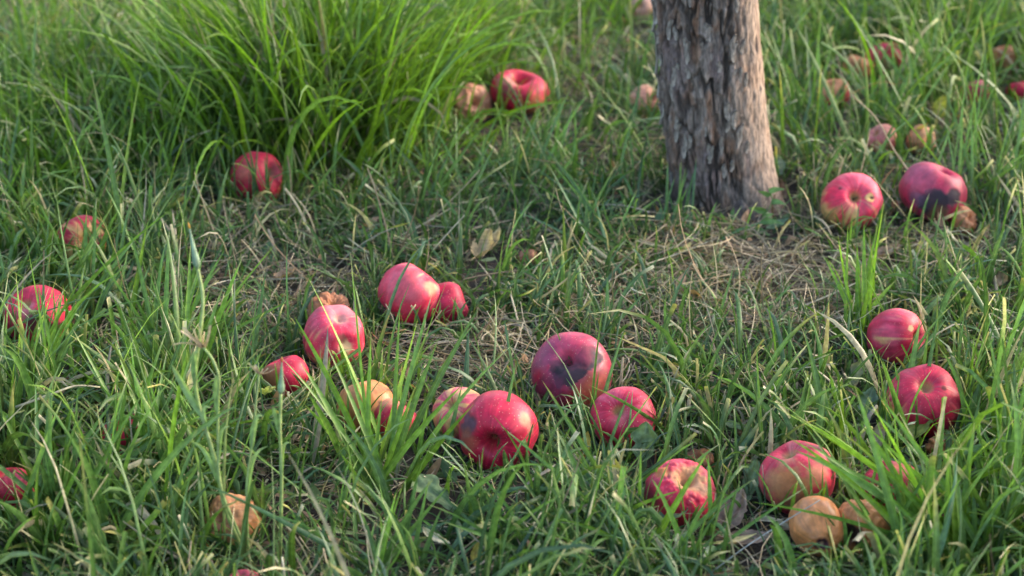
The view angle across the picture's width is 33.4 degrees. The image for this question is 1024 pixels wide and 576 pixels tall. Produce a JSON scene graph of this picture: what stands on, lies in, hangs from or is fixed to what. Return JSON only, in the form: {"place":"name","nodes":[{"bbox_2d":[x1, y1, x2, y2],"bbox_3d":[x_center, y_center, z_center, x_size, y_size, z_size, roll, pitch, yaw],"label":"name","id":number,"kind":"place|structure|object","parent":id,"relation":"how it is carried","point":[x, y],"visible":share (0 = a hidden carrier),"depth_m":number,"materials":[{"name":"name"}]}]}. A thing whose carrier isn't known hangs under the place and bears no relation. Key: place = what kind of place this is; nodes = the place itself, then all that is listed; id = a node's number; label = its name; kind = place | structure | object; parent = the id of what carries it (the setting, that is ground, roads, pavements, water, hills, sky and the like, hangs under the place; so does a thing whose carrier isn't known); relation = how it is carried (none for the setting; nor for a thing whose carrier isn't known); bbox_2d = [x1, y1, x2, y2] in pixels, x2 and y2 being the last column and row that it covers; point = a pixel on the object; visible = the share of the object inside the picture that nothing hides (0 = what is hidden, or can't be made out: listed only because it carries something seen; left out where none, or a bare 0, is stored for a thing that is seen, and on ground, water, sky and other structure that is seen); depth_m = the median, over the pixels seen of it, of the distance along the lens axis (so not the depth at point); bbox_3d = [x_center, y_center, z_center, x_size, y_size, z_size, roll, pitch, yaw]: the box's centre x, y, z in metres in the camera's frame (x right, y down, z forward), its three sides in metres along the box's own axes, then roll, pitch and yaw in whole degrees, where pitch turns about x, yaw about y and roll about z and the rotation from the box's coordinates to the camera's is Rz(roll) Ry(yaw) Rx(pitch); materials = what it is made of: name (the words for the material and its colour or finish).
{"place":"outdoors","nodes":[
{"label":"outdoors","id":0,"kind":"place"},
{"bbox_2d":[0,0,1023,575],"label":"ground","id":1,"kind":"structure","parent":0,"point":[652,460],"depth_m":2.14,"materials":[{"name":"green plant"}]},
{"bbox_2d":[1,216,17,249],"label":"fallen leaf","id":2,"kind":"object","parent":1,"relation":"on","point":[11,222],"visible":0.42,"depth_m":2.18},
{"bbox_2d":[0,467,34,508],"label":"apple","id":3,"kind":"object","parent":1,"relation":"on","point":[7,480],"visible":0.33,"depth_m":1.66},
{"bbox_2d":[3,285,71,341],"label":"apple","id":4,"kind":"object","parent":1,"relation":"on","point":[27,297],"visible":0.4,"depth_m":1.96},
{"bbox_2d":[15,385,99,408],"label":"dry stem","id":5,"kind":"object","parent":1,"relation":"on","point":[38,398],"visible":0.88,"depth_m":1.72,"materials":[{"name":"plant"}]},
{"bbox_2d":[56,215,108,263],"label":"apple","id":6,"kind":"object","parent":1,"relation":"on","point":[72,228],"visible":0.34,"depth_m":2.15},
{"bbox_2d":[0,274,170,434],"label":"grass tuft","id":7,"kind":"object","parent":1,"relation":"on","point":[52,330],"visible":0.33,"depth_m":1.83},
{"bbox_2d":[5,205,169,329],"bbox_3d":[-0.504,-0.031,2.010,0.228,0.158,0.165,0,26,0],"label":"grass tuft","id":8,"kind":"object","parent":1,"relation":"on","point":[79,266],"visible":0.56,"depth_m":2.02,"materials":[{"name":"plant"}]},
{"bbox_2d":[0,375,236,541],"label":"grass tuft","id":9,"kind":"object","parent":1,"relation":"on","point":[29,477],"visible":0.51,"depth_m":1.64,"materials":[{"name":"plant"}]},
{"bbox_2d":[102,414,139,454],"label":"apple","id":10,"kind":"object","parent":1,"relation":"on","point":[123,442],"visible":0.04,"depth_m":1.75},
{"bbox_2d":[109,405,237,549],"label":"lone grass","id":11,"kind":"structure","parent":1,"relation":"on","point":[155,476],"depth_m":1.54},
{"bbox_2d":[46,328,312,485],"bbox_3d":[-0.342,0.105,1.746,0.258,0.154,0.124,-12,29,-23],"label":"grass tuft","id":12,"kind":"object","parent":1,"relation":"on","point":[143,429],"visible":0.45,"depth_m":1.73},
{"bbox_2d":[93,235,289,375],"bbox_3d":[-0.348,0.006,1.911,0.164,0.180,0.198,-18,32,-33],"label":"grass tuft","id":13,"kind":"object","parent":1,"relation":"on","point":[186,314],"visible":0.44,"depth_m":1.88,"materials":[{"name":"plant"}]},
{"bbox_2d":[156,525,255,559],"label":"lone grass","id":14,"kind":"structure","parent":1,"relation":"on","point":[212,539],"depth_m":1.59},
{"bbox_2d":[172,222,252,561],"bbox_3d":[-0.276,0.110,1.534,0.042,0.328,0.091,-18,31,-31],"label":"bud stalk","id":15,"kind":"object","parent":1,"relation":"on","point":[198,408],"visible":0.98,"depth_m":1.52,"materials":[{"name":"green plant"}]},
{"bbox_2d":[173,325,255,571],"bbox_3d":[-0.263,0.146,1.533,0.064,0.252,0.026,14,30,26],"label":"bud stalk","id":16,"kind":"object","parent":1,"relation":"on","point":[216,384],"visible":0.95,"depth_m":1.51,"materials":[{"name":"green plant"}]},
{"bbox_2d":[204,493,261,549],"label":"apple","id":17,"kind":"object","parent":1,"relation":"on","point":[236,508],"visible":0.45,"depth_m":1.61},
{"bbox_2d":[230,569,258,575],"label":"apple","id":18,"kind":"object","parent":1,"relation":"on","point":[241,572],"visible":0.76,"depth_m":1.54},
{"bbox_2d":[230,151,282,204],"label":"apple","id":19,"kind":"object","parent":1,"relation":"on","point":[241,174],"visible":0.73,"depth_m":2.33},
{"bbox_2d":[245,362,273,569],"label":"bud stalk","id":20,"kind":"object","parent":1,"relation":"on","point":[251,461],"visible":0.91,"depth_m":1.53,"materials":[{"name":"green plant"}]},
{"bbox_2d":[272,357,289,563],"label":"bud stalk","id":21,"kind":"object","parent":1,"relation":"on","point":[278,422],"visible":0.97,"depth_m":1.54,"materials":[{"name":"green plant"}]},
{"bbox_2d":[270,267,294,277],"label":"fallen leaf","id":22,"kind":"object","parent":1,"relation":"on","point":[280,272],"visible":0.84,"depth_m":2.11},
{"bbox_2d":[262,355,309,398],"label":"apple","id":23,"kind":"object","parent":1,"relation":"on","point":[294,362],"visible":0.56,"depth_m":1.86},
{"bbox_2d":[0,0,579,197],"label":"grass tussock","id":24,"kind":"object","parent":1,"relation":"on","point":[312,22],"depth_m":2.42,"materials":[{"name":"plant"}]},
{"bbox_2d":[307,291,352,317],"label":"apple","id":25,"kind":"object","parent":1,"relation":"on","point":[328,298],"visible":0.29,"depth_m":2.00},
{"bbox_2d":[303,305,364,369],"bbox_3d":[-0.201,0.057,1.925,0.070,0.072,0.069,18,46,-4],"label":"apple","id":26,"kind":"object","parent":1,"relation":"on","point":[342,318],"visible":0.73,"depth_m":1.90,"materials":[{"name":"food"}]},
{"bbox_2d":[337,380,392,434],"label":"apple","id":27,"kind":"object","parent":1,"relation":"on","point":[380,388],"visible":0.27,"depth_m":1.79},
{"bbox_2d":[287,477,449,575],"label":"grass tuft","id":28,"kind":"object","parent":1,"relation":"on","point":[384,555],"visible":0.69,"depth_m":1.56,"materials":[{"name":"plant"}]},
{"bbox_2d":[372,398,416,436],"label":"apple","id":29,"kind":"object","parent":1,"relation":"on","point":[385,412],"visible":0.2,"depth_m":1.78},
{"bbox_2d":[280,253,512,505],"bbox_3d":[-0.111,0.094,1.694,0.227,0.224,0.161,0,26,0],"label":"grass tuft","id":30,"kind":"object","parent":1,"relation":"on","point":[398,448],"visible":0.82,"depth_m":1.71,"materials":[{"name":"plant"}]},
{"bbox_2d":[378,263,439,325],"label":"apple","id":31,"kind":"object","parent":1,"relation":"on","point":[423,287],"visible":0.8,"depth_m":1.99,"materials":[{"name":"food"}]},
{"bbox_2d":[411,474,455,511],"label":"dandelion leaf","id":32,"kind":"object","parent":1,"relation":"on","point":[432,495],"visible":0.66,"depth_m":1.67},
{"bbox_2d":[422,527,449,543],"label":"fallen leaf","id":33,"kind":"object","parent":1,"relation":"on","point":[435,538],"visible":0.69,"depth_m":1.58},
{"bbox_2d":[433,282,468,325],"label":"apple","id":34,"kind":"object","parent":1,"relation":"on","point":[451,290],"visible":0.58,"depth_m":2.01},
{"bbox_2d":[356,102,548,207],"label":"grass tuft","id":35,"kind":"object","parent":1,"relation":"on","point":[452,167],"visible":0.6,"depth_m":2.36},
{"bbox_2d":[444,386,461,459],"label":"lone grass","id":36,"kind":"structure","parent":1,"relation":"on","point":[453,420],"depth_m":1.75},
{"bbox_2d":[432,387,479,438],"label":"apple","id":37,"kind":"object","parent":1,"relation":"on","point":[469,398],"visible":0.26,"depth_m":1.79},
{"bbox_2d":[453,83,491,121],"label":"apple","id":38,"kind":"object","parent":1,"relation":"on","point":[480,91],"visible":0.64,"depth_m":2.63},
{"bbox_2d":[470,542,482,574],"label":"fallen leaf","id":39,"kind":"object","parent":1,"relation":"on","point":[474,553],"visible":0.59,"depth_m":1.58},
{"bbox_2d":[470,228,492,260],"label":"fallen leaf","id":40,"kind":"object","parent":1,"relation":"on","point":[476,249],"visible":0.95,"depth_m":2.16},
{"bbox_2d":[481,227,500,258],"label":"fallen leaf","id":41,"kind":"object","parent":40,"relation":"on","point":[496,235],"visible":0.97,"depth_m":2.17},
{"bbox_2d":[459,390,538,470],"bbox_3d":[-0.015,0.147,1.757,0.082,0.080,0.069,17,21,7],"label":"apple","id":42,"kind":"object","parent":1,"relation":"on","point":[480,428],"visible":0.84,"depth_m":1.73,"materials":[{"name":"red plant"}]},
{"bbox_2d":[493,364,515,471],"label":"lone grass","id":43,"kind":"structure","parent":1,"relation":"on","point":[509,395],"depth_m":1.74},
{"bbox_2d":[0,0,1023,575],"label":"dry thatch","id":44,"kind":"object","parent":1,"relation":"on","point":[730,262],"visible":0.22,"depth_m":2.09,"materials":[{"name":"plant"}]},
{"bbox_2d":[0,0,1023,218],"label":"tall meadow grass","id":45,"kind":"structure","parent":1,"relation":"on","point":[160,141],"depth_m":2.51,"materials":[{"name":"plant"}]},
{"bbox_2d":[0,0,1023,575],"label":"ground weeds","id":46,"kind":"object","parent":1,"relation":"on","point":[442,462],"visible":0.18,"depth_m":2.07,"materials":[{"name":"green plant"}]},
{"bbox_2d":[430,458,604,571],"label":"grass tuft","id":47,"kind":"object","parent":1,"relation":"on","point":[525,518],"visible":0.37,"depth_m":1.59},
{"bbox_2d":[490,69,548,113],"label":"apple","id":48,"kind":"object","parent":1,"relation":"on","point":[520,76],"visible":0.69,"depth_m":2.64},
{"bbox_2d":[516,249,537,265],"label":"apple","id":49,"kind":"object","parent":1,"relation":"on","point":[532,252],"visible":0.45,"depth_m":2.17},
{"bbox_2d":[462,88,595,204],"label":"grass tuft","id":50,"kind":"object","parent":1,"relation":"on","point":[542,153],"visible":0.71,"depth_m":2.38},
{"bbox_2d":[512,239,628,318],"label":"grass tuft","id":51,"kind":"object","parent":1,"relation":"on","point":[603,284],"visible":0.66,"depth_m":2.07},
{"bbox_2d":[531,332,612,412],"bbox_3d":[0.065,0.091,1.856,0.089,0.073,0.089,16,69,16],"label":"apple","id":52,"kind":"object","parent":1,"relation":"on","point":[575,352],"visible":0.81,"depth_m":1.83,"materials":[{"name":"red plant"}]},
{"bbox_2d":[516,158,663,259],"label":"grass tuft","id":53,"kind":"object","parent":1,"relation":"on","point":[584,201],"visible":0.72,"depth_m":2.21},
{"bbox_2d":[594,331,623,436],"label":"lone grass","id":54,"kind":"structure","parent":1,"relation":"on","point":[606,387],"depth_m":1.78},
{"bbox_2d":[502,425,725,546],"bbox_3d":[0.105,0.182,1.637,0.230,0.106,0.109,0,26,0],"label":"grass tuft","id":55,"kind":"object","parent":1,"relation":"on","point":[582,485],"visible":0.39,"depth_m":1.62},
{"bbox_2d":[590,386,656,451],"bbox_3d":[0.117,0.138,1.785,0.071,0.060,0.071,15,68,25],"label":"apple","id":56,"kind":"object","parent":1,"relation":"on","point":[608,408],"visible":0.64,"depth_m":1.76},
{"bbox_2d":[591,63,660,144],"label":"grass tuft","id":57,"kind":"object","parent":1,"relation":"on","point":[635,108],"visible":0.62,"depth_m":2.59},
{"bbox_2d":[629,0,652,22],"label":"apple","id":58,"kind":"object","parent":1,"relation":"on","point":[645,5],"visible":0.62,"depth_m":3.07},
{"bbox_2d":[630,422,658,471],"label":"dandelion leaf","id":59,"kind":"object","parent":1,"relation":"on","point":[643,433],"visible":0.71,"depth_m":1.73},
{"bbox_2d":[629,84,659,117],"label":"apple","id":60,"kind":"object","parent":1,"relation":"on","point":[644,88],"visible":0.46,"depth_m":2.63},
{"bbox_2d":[609,322,703,392],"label":"grass tuft","id":61,"kind":"object","parent":1,"relation":"on","point":[656,364],"visible":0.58,"depth_m":1.88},
{"bbox_2d":[660,163,695,233],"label":"grass tuft","id":62,"kind":"object","parent":1,"relation":"on","point":[680,198],"visible":0.8,"depth_m":2.26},
{"bbox_2d":[651,454,706,547],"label":"lone grass","id":63,"kind":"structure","parent":1,"relation":"on","point":[665,521],"depth_m":1.56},
{"bbox_2d":[644,459,715,527],"bbox_3d":[0.162,0.200,1.657,0.069,0.053,0.069,18,42,1],"label":"apple","id":64,"kind":"object","parent":1,"relation":"on","point":[681,472],"visible":0.61,"depth_m":1.64,"materials":[{"name":"food"}]},
{"bbox_2d":[559,478,805,574],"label":"grass tuft","id":65,"kind":"object","parent":1,"relation":"on","point":[695,524],"visible":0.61,"depth_m":1.56,"materials":[{"name":"plant"}]},
{"bbox_2d":[687,448,714,472],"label":"apple","id":66,"kind":"object","parent":1,"relation":"on","point":[698,454],"visible":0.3,"depth_m":1.73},
{"bbox_2d":[708,458,713,541],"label":"lone grass","id":67,"kind":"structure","parent":1,"relation":"on","point":[710,503],"depth_m":1.60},
{"bbox_2d":[673,206,762,241],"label":"grass tuft","id":68,"kind":"object","parent":1,"relation":"on","point":[733,232],"visible":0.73,"depth_m":2.24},
{"bbox_2d":[651,0,784,220],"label":"apple tree","id":69,"kind":"object","parent":1,"relation":"on","point":[711,97],"visible":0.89,"depth_m":2.26,"materials":[{"name":"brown plant"}]},
{"bbox_2d":[716,489,746,541],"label":"fallen leaf","id":70,"kind":"object","parent":1,"relation":"on","point":[741,497],"visible":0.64,"depth_m":1.64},
{"bbox_2d":[706,529,772,543],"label":"fallen leaf","id":71,"kind":"object","parent":1,"relation":"on","point":[748,541],"visible":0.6,"depth_m":1.60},
{"bbox_2d":[716,533,756,543],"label":"fallen leaf","id":72,"kind":"object","parent":71,"relation":"on","point":[740,538],"visible":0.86,"depth_m":1.58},
{"bbox_2d":[725,419,768,431],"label":"dandelion leaf","id":73,"kind":"object","parent":1,"relation":"on","point":[730,425],"visible":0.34,"depth_m":1.79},
{"bbox_2d":[742,459,760,501],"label":"dandelion leaf","id":74,"kind":"object","parent":1,"relation":"on","point":[755,464],"visible":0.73,"depth_m":1.67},
{"bbox_2d":[720,187,785,238],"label":"weed","id":75,"kind":"object","parent":1,"relation":"on","point":[766,220],"visible":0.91,"depth_m":2.25,"materials":[{"name":"green plant"}]},
{"bbox_2d":[712,500,819,571],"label":"dry stem","id":76,"kind":"object","parent":1,"relation":"on","point":[762,535],"visible":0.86,"depth_m":1.55,"materials":[{"name":"plant"}]},
{"bbox_2d":[757,217,788,234],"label":"weed leaf","id":77,"kind":"object","parent":1,"relation":"on","point":[773,226],"visible":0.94,"depth_m":2.26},
{"bbox_2d":[774,154,785,174],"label":"weed leaf","id":78,"kind":"object","parent":1,"relation":"on","point":[780,163],"visible":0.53,"depth_m":2.41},
{"bbox_2d":[758,440,835,513],"bbox_3d":[0.281,0.186,1.665,0.075,0.063,0.076,-33,22,-26],"label":"apple","id":79,"kind":"object","parent":1,"relation":"on","point":[780,480],"visible":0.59,"depth_m":1.64,"materials":[{"name":"food"}]},
{"bbox_2d":[788,495,842,556],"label":"apple","id":80,"kind":"object","parent":1,"relation":"on","point":[805,528],"visible":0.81,"depth_m":1.57,"materials":[{"name":"food"}]},
{"bbox_2d":[760,19,888,148],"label":"grass tuft","id":81,"kind":"object","parent":1,"relation":"on","point":[812,92],"visible":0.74,"depth_m":2.58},
{"bbox_2d":[817,79,849,107],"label":"apple","id":82,"kind":"object","parent":1,"relation":"on","point":[838,83],"visible":0.41,"depth_m":2.68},
{"bbox_2d":[806,204,895,344],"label":"grass tuft","id":83,"kind":"object","parent":1,"relation":"on","point":[868,274],"visible":0.7,"depth_m":1.97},
{"bbox_2d":[821,173,882,230],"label":"apple","id":84,"kind":"object","parent":1,"relation":"on","point":[847,191],"visible":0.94,"depth_m":2.24,"materials":[{"name":"red plant"}]},
{"bbox_2d":[847,358,864,395],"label":"dandelion leaf","id":85,"kind":"object","parent":1,"relation":"on","point":[854,366],"visible":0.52,"depth_m":1.87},
{"bbox_2d":[795,450,919,519],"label":"lone grass","id":86,"kind":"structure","parent":1,"relation":"on","point":[869,488],"depth_m":1.55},
{"bbox_2d":[842,54,873,78],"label":"apple","id":87,"kind":"object","parent":1,"relation":"on","point":[851,61],"visible":0.32,"depth_m":2.79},
{"bbox_2d":[838,499,889,556],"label":"apple","id":88,"kind":"object","parent":1,"relation":"on","point":[846,510],"visible":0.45,"depth_m":1.58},
{"bbox_2d":[857,386,877,423],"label":"dandelion leaf","id":89,"kind":"object","parent":1,"relation":"on","point":[872,394],"visible":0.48,"depth_m":1.83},
{"bbox_2d":[873,422,885,446],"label":"fallen leaf","id":90,"kind":"object","parent":1,"relation":"on","point":[877,432],"visible":0.49,"depth_m":1.75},
{"bbox_2d":[852,95,907,168],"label":"dry stem","id":91,"kind":"object","parent":1,"relation":"on","point":[883,131],"visible":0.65,"depth_m":2.31,"materials":[{"name":"plant"}]},
{"bbox_2d":[868,124,896,153],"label":"apple","id":92,"kind":"object","parent":1,"relation":"on","point":[877,133],"visible":0.55,"depth_m":2.49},
{"bbox_2d":[867,244,899,256],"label":"fallen leaf","id":93,"kind":"object","parent":1,"relation":"on","point":[881,249],"visible":0.82,"depth_m":2.19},
{"bbox_2d":[865,41,903,74],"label":"apple","id":94,"kind":"object","parent":1,"relation":"on","point":[884,47],"visible":0.22,"depth_m":2.81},
{"bbox_2d":[755,385,1019,575],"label":"grass tuft","id":95,"kind":"object","parent":1,"relation":"on","point":[913,502],"visible":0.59,"depth_m":1.55,"materials":[{"name":"plant"}]},
{"bbox_2d":[861,460,918,506],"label":"apple","id":96,"kind":"object","parent":1,"relation":"on","point":[869,473],"visible":0.09,"depth_m":1.65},
{"bbox_2d":[813,5,969,153],"bbox_3d":[0.557,-0.329,2.567,0.241,0.200,0.228,7,27,13],"label":"grass tuft","id":97,"kind":"object","parent":1,"relation":"on","point":[895,90],"visible":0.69,"depth_m":2.56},
{"bbox_2d":[867,308,924,364],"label":"apple","id":98,"kind":"object","parent":1,"relation":"on","point":[894,329],"visible":0.83,"depth_m":1.91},
{"bbox_2d":[882,359,919,464],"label":"lone grass","id":99,"kind":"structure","parent":1,"relation":"on","point":[899,407],"depth_m":1.71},
{"bbox_2d":[895,419,932,443],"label":"fallen leaf","id":100,"kind":"object","parent":1,"relation":"on","point":[922,428],"visible":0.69,"depth_m":1.77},
{"bbox_2d":[880,318,950,418],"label":"grass tuft","id":101,"kind":"object","parent":1,"relation":"on","point":[913,357],"visible":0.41,"depth_m":1.81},
{"bbox_2d":[906,125,935,153],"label":"apple","id":102,"kind":"object","parent":1,"relation":"on","point":[921,133],"visible":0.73,"depth_m":2.50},
{"bbox_2d":[886,364,960,436],"bbox_3d":[0.438,0.121,1.810,0.081,0.063,0.082,16,55,17],"label":"apple","id":103,"kind":"object","parent":1,"relation":"on","point":[938,384],"visible":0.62,"depth_m":1.78,"materials":[{"name":"food"}]},
{"bbox_2d":[899,162,966,222],"bbox_3d":[0.563,-0.129,2.279,0.094,0.068,0.090,19,23,-13],"label":"apple","id":104,"kind":"object","parent":1,"relation":"on","point":[920,182],"visible":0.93,"depth_m":2.25,"materials":[{"name":"red plant"}]},
{"bbox_2d":[925,433,945,457],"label":"apple","id":105,"kind":"object","parent":1,"relation":"on","point":[929,445],"visible":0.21,"depth_m":1.75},
{"bbox_2d":[932,95,946,123],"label":"fallen leaf","id":106,"kind":"object","parent":1,"relation":"on","point":[937,102],"visible":0.56,"depth_m":2.60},
{"bbox_2d":[885,44,1023,214],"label":"grass tuft","id":107,"kind":"object","parent":1,"relation":"on","point":[974,149],"visible":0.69,"depth_m":2.31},
{"bbox_2d":[950,206,976,234],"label":"apple","id":108,"kind":"object","parent":1,"relation":"on","point":[969,217],"visible":0.81,"depth_m":2.24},
{"bbox_2d":[959,80,988,106],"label":"apple","id":109,"kind":"object","parent":1,"relation":"on","point":[978,89],"visible":0.36,"depth_m":2.68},
{"bbox_2d":[949,377,1023,546],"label":"grass tuft","id":110,"kind":"object","parent":1,"relation":"on","point":[1008,462],"visible":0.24,"depth_m":1.62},
{"bbox_2d":[996,268,1007,287],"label":"fallen leaf","id":111,"kind":"object","parent":1,"relation":"on","point":[1000,280],"visible":0.91,"depth_m":2.11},
{"bbox_2d":[988,45,1020,74],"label":"apple","id":112,"kind":"object","parent":1,"relation":"on","point":[998,54],"visible":0.35,"depth_m":2.83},
{"bbox_2d":[1006,81,1023,102],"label":"apple","id":113,"kind":"object","parent":1,"relation":"on","point":[1019,91],"visible":0.55,"depth_m":2.70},
{"bbox_2d":[605,391,629,456],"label":"lone grass","id":114,"kind":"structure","parent":0,"point":[613,433],"depth_m":1.74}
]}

